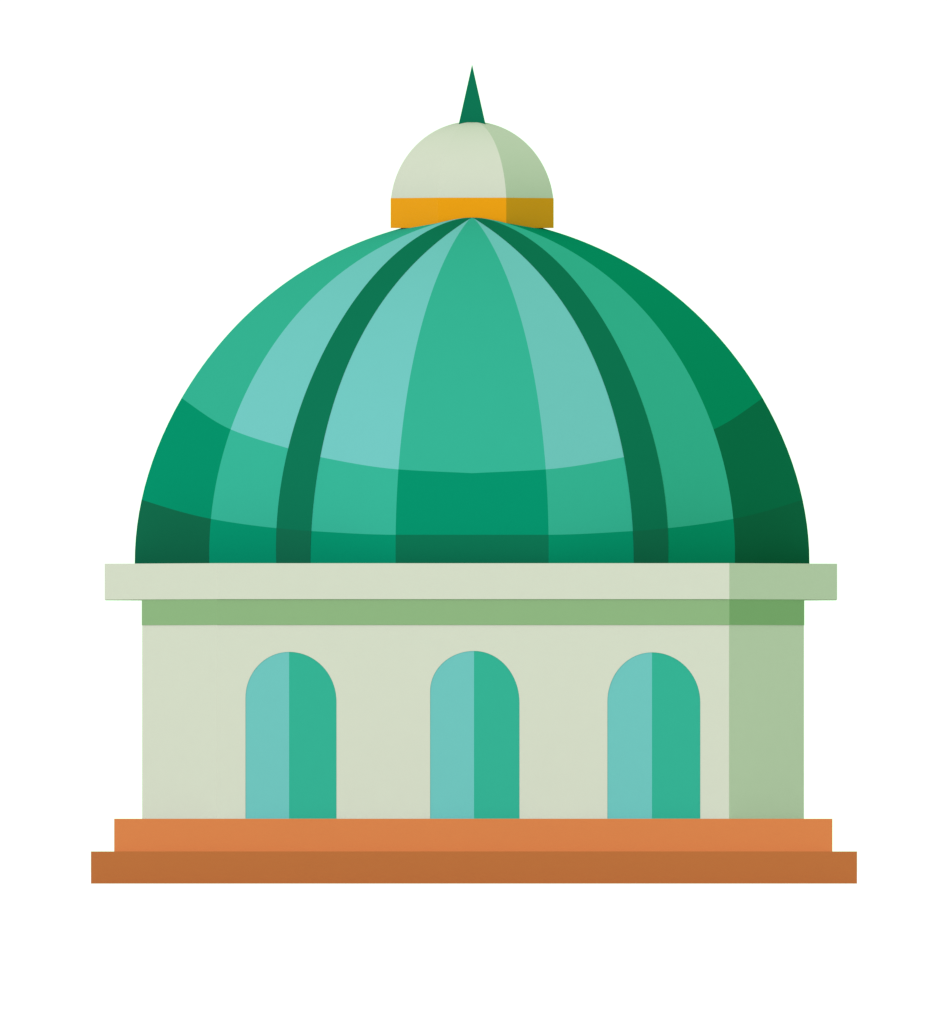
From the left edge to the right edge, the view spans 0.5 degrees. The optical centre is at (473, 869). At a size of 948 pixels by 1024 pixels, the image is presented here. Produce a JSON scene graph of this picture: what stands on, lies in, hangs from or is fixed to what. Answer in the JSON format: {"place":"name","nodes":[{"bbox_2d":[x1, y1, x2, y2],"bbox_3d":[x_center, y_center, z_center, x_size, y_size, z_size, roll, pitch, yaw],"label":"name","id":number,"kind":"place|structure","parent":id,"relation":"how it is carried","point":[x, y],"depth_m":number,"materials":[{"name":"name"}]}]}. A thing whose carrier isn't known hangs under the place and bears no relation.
{"place":"outdoors","nodes":[
{"label":"outdoors","id":0,"kind":"place"},
{"bbox_2d":[91,66,856,883],"bbox_3d":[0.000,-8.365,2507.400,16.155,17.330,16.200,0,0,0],"label":"domed building","id":1,"kind":"structure","parent":0,"point":[471,544],"depth_m":2500.71,"materials":[{"name":"pale stone"},{"name":"green glazed tile"},{"name":"brown and orange brick"}]},
{"bbox_2d":[245,652,336,818],"bbox_3d":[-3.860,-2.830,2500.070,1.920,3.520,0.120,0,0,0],"label":"window","id":2,"kind":"structure","parent":1,"relation":"in","point":[291,703],"depth_m":2499.72,"materials":[{"name":"teal glass"}]},
{"bbox_2d":[430,651,519,818],"bbox_3d":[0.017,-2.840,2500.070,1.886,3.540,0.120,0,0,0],"label":"window","id":3,"kind":"structure","parent":1,"relation":"in","point":[475,704],"depth_m":2499.72,"materials":[{"name":"teal glass"}]},
{"bbox_2d":[607,652,699,818],"bbox_3d":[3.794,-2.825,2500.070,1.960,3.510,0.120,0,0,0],"label":"window","id":4,"kind":"structure","parent":1,"relation":"in","point":[653,701],"depth_m":2499.72,"materials":[{"name":"teal glass"}]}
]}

